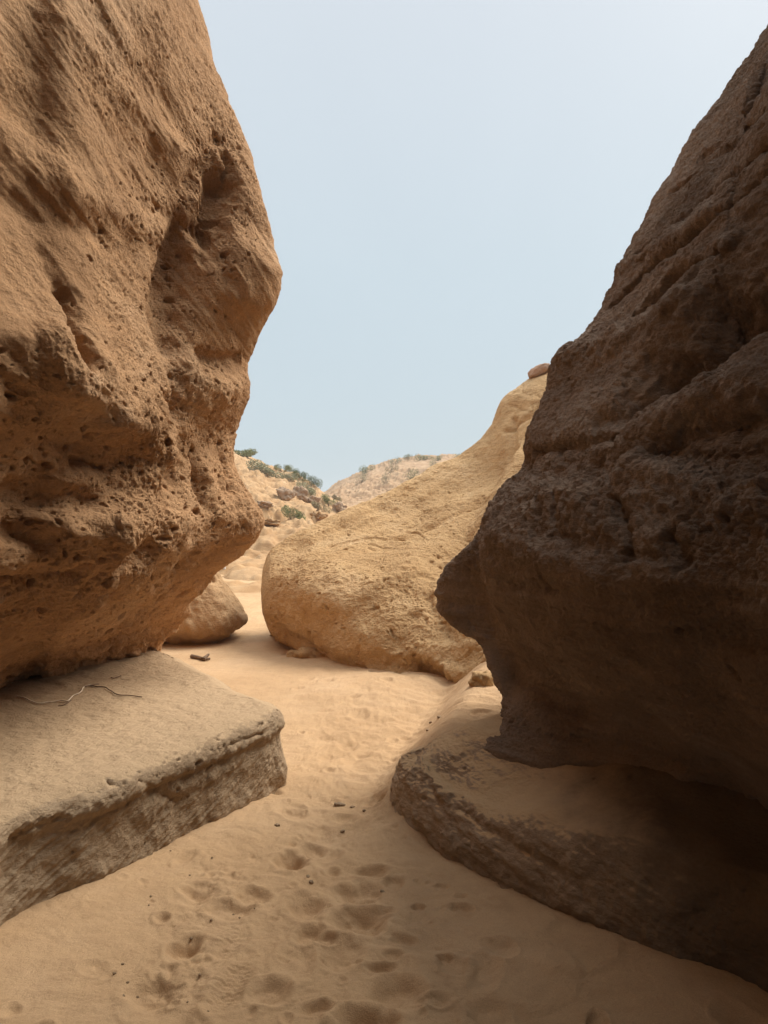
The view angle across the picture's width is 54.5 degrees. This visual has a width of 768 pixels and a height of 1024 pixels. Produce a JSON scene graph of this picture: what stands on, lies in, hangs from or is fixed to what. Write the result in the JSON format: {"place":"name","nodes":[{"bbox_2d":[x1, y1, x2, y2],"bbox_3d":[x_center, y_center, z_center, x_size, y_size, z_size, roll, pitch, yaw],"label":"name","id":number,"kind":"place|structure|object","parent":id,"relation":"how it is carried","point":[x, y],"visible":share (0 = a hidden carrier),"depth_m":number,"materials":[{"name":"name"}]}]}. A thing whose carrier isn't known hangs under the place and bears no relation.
{"place":"outdoors","nodes":[
{"label":"outdoors","id":0,"kind":"place"},
{"bbox_2d":[219,451,351,596],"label":"hill","id":1,"kind":"structure","parent":0,"point":[248,565],"depth_m":25.41,"materials":[{"name":"beige sand"}]},
{"bbox_2d":[234,448,256,456],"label":"bush","id":2,"kind":"object","parent":1,"relation":"on","point":[249,452],"visible":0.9,"depth_m":46.91,"materials":[{"name":"green plant"}]},
{"bbox_2d":[257,501,272,508],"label":"rock","id":3,"kind":"object","parent":1,"relation":"on","point":[267,504],"visible":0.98,"depth_m":25.36,"materials":[{"name":"brown stone"}]},
{"bbox_2d":[246,458,284,478],"bbox_3d":[-6.234,-2.266,39.237,2.075,1.226,1.063,0,0,0],"label":"bush","id":4,"kind":"object","parent":1,"relation":"on","point":[264,468],"visible":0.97,"depth_m":39.09,"materials":[{"name":"green plant"}]},
{"bbox_2d":[264,518,284,525],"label":"rock","id":5,"kind":"object","parent":1,"relation":"on","point":[270,522],"visible":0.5,"depth_m":23.18,"materials":[{"name":"brown stone"}]},
{"bbox_2d":[274,464,293,471],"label":"bush","id":6,"kind":"object","parent":1,"relation":"on","point":[288,468],"visible":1,"depth_m":44.86,"materials":[{"name":"green plant"}]},
{"bbox_2d":[276,486,297,500],"bbox_3d":[-4.107,-0.723,31.408,0.904,0.710,0.730,0,0,0],"label":"rock","id":7,"kind":"object","parent":1,"relation":"on","point":[284,493],"visible":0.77,"depth_m":31.20,"materials":[{"name":"brown stone"}]},
{"bbox_2d":[280,472,297,480],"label":"bush","id":8,"kind":"object","parent":1,"relation":"on","point":[288,477],"visible":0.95,"depth_m":41.33,"materials":[{"name":"green plant"}]},
{"bbox_2d":[281,505,305,519],"bbox_3d":[-3.095,0.124,25.714,0.926,0.771,0.649,0,0,0],"label":"bush","id":9,"kind":"object","parent":1,"relation":"on","point":[287,512],"visible":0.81,"depth_m":25.71,"materials":[{"name":"green plant"}]},
{"bbox_2d":[293,486,308,502],"bbox_3d":[-3.964,-0.822,34.963,0.889,0.819,0.735,0,0,-27],"label":"rock","id":10,"kind":"object","parent":1,"relation":"on","point":[302,492],"visible":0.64,"depth_m":34.73,"materials":[{"name":"brown stone"}]},
{"bbox_2d":[292,468,309,481],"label":"bush","id":11,"kind":"object","parent":1,"relation":"on","point":[299,476],"visible":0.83,"depth_m":44.51,"materials":[{"name":"green plant"}]},
{"bbox_2d":[295,480,316,495],"bbox_3d":[-3.990,-1.224,38.145,1.114,0.838,0.876,0,0,0],"label":"bush","id":12,"kind":"object","parent":1,"relation":"on","point":[311,491],"visible":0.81,"depth_m":38.05,"materials":[{"name":"grey plant"}]},
{"bbox_2d":[307,495,320,504],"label":"rock","id":13,"kind":"object","parent":1,"relation":"on","point":[314,498],"visible":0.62,"depth_m":35.03,"materials":[{"name":"brown stone"}]},
{"bbox_2d":[307,476,322,487],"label":"bush","id":14,"kind":"object","parent":1,"relation":"on","point":[313,482],"visible":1,"depth_m":44.14,"materials":[{"name":"green plant"}]},
{"bbox_2d":[310,511,327,520],"bbox_3d":[-2.424,0.167,27.813,0.688,0.436,0.720,0,0,0],"label":"rock","id":15,"kind":"object","parent":1,"relation":"on","point":[319,515],"visible":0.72,"depth_m":27.54,"materials":[{"name":"brown stone"}]},
{"bbox_2d":[310,501,331,513],"bbox_3d":[-2.841,-0.209,33.587,0.972,0.598,0.594,0,0,18],"label":"bush","id":16,"kind":"object","parent":1,"relation":"on","point":[315,505],"visible":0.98,"depth_m":33.50,"materials":[{"name":"brown plant"}]},
{"bbox_2d":[321,493,337,505],"bbox_3d":[-2.799,-0.578,38.453,1.085,0.845,0.701,0,0,0],"label":"bush","id":17,"kind":"object","parent":1,"relation":"on","point":[326,499],"visible":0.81,"depth_m":38.36,"materials":[{"name":"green plant"}]},
{"bbox_2d":[331,494,341,501],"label":"bush","id":18,"kind":"object","parent":1,"relation":"on","point":[333,496],"visible":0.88,"depth_m":49.24,"materials":[{"name":"brown plant"}]},
{"bbox_2d":[332,501,346,511],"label":"rock","id":19,"kind":"object","parent":1,"relation":"on","point":[340,506],"visible":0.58,"depth_m":36.69,"materials":[{"name":"brown stone"}]},
{"bbox_2d":[0,574,767,1023],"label":"sand","id":20,"kind":"structure","parent":0,"point":[428,934],"depth_m":2.70,"materials":[{"name":"beige sand"}]},
{"bbox_2d":[0,0,282,687],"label":"rock wall","id":21,"kind":"structure","parent":20,"relation":"on","point":[141,273],"depth_m":3.68,"materials":[{"name":"orange stone"}]},
{"bbox_2d":[0,647,287,926],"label":"rock ledge","id":22,"kind":"object","parent":20,"relation":"on","point":[97,783],"visible":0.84,"depth_m":3.45,"materials":[{"name":"grey stone"}]},
{"bbox_2d":[16,684,141,705],"bbox_3d":[-1.695,1.028,4.155,0.415,0.043,0.522,0,0,41],"label":"twig","id":23,"kind":"object","parent":22,"relation":"on","point":[93,685],"visible":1,"depth_m":4.17,"materials":[{"name":"brown wood"}]},
{"bbox_2d":[190,654,209,660],"bbox_3d":[-1.857,1.470,7.571,0.111,0.071,0.262,0,0,-44],"label":"driftwood","id":24,"kind":"object","parent":20,"relation":"on","point":[203,658],"visible":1,"depth_m":7.51,"materials":[{"name":"brown wood"}]},
{"bbox_2d":[164,572,247,643],"bbox_3d":[-2.277,1.125,8.836,1.280,1.000,1.260,0,0,0],"label":"boulder","id":25,"kind":"object","parent":20,"relation":"on","point":[218,613],"visible":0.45,"depth_m":8.40,"materials":[{"name":"beige stone"}]},
{"bbox_2d":[286,650,296,656],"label":"stone","id":26,"kind":"object","parent":20,"relation":"on","point":[290,653],"visible":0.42,"depth_m":7.78,"materials":[{"name":"stone"}]},
{"bbox_2d":[293,647,323,657],"bbox_3d":[-0.771,1.489,7.726,0.351,0.176,0.234,0,0,0],"label":"stone","id":27,"kind":"object","parent":20,"relation":"on","point":[304,652],"visible":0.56,"depth_m":7.66,"materials":[{"name":"stone"}]},
{"bbox_2d":[334,802,345,805],"bbox_3d":[-0.227,1.504,3.836,0.060,0.018,0.038,0,0,0],"label":"bark chip","id":28,"kind":"object","parent":20,"relation":"on","point":[339,804],"visible":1,"depth_m":3.83,"materials":[{"name":"brown wood"}]},
{"bbox_2d":[261,372,547,682],"bbox_3d":[4.222,-0.896,8.504,11.351,5.839,7.108,0,0,0],"label":"boulder","id":29,"kind":"object","parent":20,"relation":"on","point":[355,585],"visible":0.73,"depth_m":8.10,"materials":[{"name":"stone"}]},
{"bbox_2d":[527,363,549,378],"bbox_3d":[2.124,-1.924,10.151,0.328,0.221,0.246,0,0,0],"label":"stone","id":30,"kind":"object","parent":29,"relation":"on","point":[538,370],"visible":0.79,"depth_m":10.06,"materials":[{"name":"brown stone"}]},
{"bbox_2d":[468,670,493,686],"bbox_3d":[0.687,1.154,5.095,0.177,0.162,0.255,0,0,42],"label":"stone","id":31,"kind":"object","parent":20,"relation":"on","point":[479,678],"visible":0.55,"depth_m":5.01,"materials":[{"name":"stone"}]},
{"bbox_2d":[390,713,767,992],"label":"rock ledge","id":32,"kind":"object","parent":20,"relation":"on","point":[664,862],"visible":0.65,"depth_m":2.82,"materials":[{"name":"stone"}]},
{"bbox_2d":[434,25,767,808],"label":"rock wall","id":33,"kind":"structure","parent":20,"relation":"on","point":[600,593],"depth_m":2.77,"materials":[{"name":"brown stone"}]},
{"bbox_2d":[324,454,456,505],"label":"hill","id":34,"kind":"structure","parent":0,"point":[350,491],"depth_m":70.88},
{"bbox_2d":[356,472,367,482],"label":"bush","id":35,"kind":"object","parent":34,"relation":"on","point":[364,473],"visible":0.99,"depth_m":70.53,"materials":[{"name":"grey plant"}]},
{"bbox_2d":[359,464,375,472],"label":"bush","id":36,"kind":"object","parent":34,"relation":"on","point":[364,469],"visible":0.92,"depth_m":89.43,"materials":[{"name":"green plant"}]},
{"bbox_2d":[381,473,390,483],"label":"bush","id":37,"kind":"object","parent":34,"relation":"on","point":[384,478],"visible":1,"depth_m":62.28,"materials":[{"name":"grey plant"}]},
{"bbox_2d":[384,465,398,472],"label":"bush","id":38,"kind":"object","parent":34,"relation":"on","point":[391,466],"visible":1,"depth_m":72.41,"materials":[{"name":"green plant"}]},
{"bbox_2d":[389,458,401,464],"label":"bush","id":39,"kind":"object","parent":34,"relation":"on","point":[390,461],"visible":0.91,"depth_m":88.29,"materials":[{"name":"grey plant"}]},
{"bbox_2d":[403,467,419,479],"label":"bush","id":40,"kind":"object","parent":34,"relation":"on","point":[414,473],"visible":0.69,"depth_m":64.67,"materials":[{"name":"green plant"}]},
{"bbox_2d":[415,453,431,460],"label":"bush","id":41,"kind":"object","parent":34,"relation":"on","point":[420,456],"visible":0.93,"depth_m":90.23,"materials":[{"name":"green plant"}]},
{"bbox_2d":[198,0,767,491],"label":"sky","id":42,"kind":"structure","parent":0,"point":[453,191],"materials":[{"name":"blue"}]}
]}

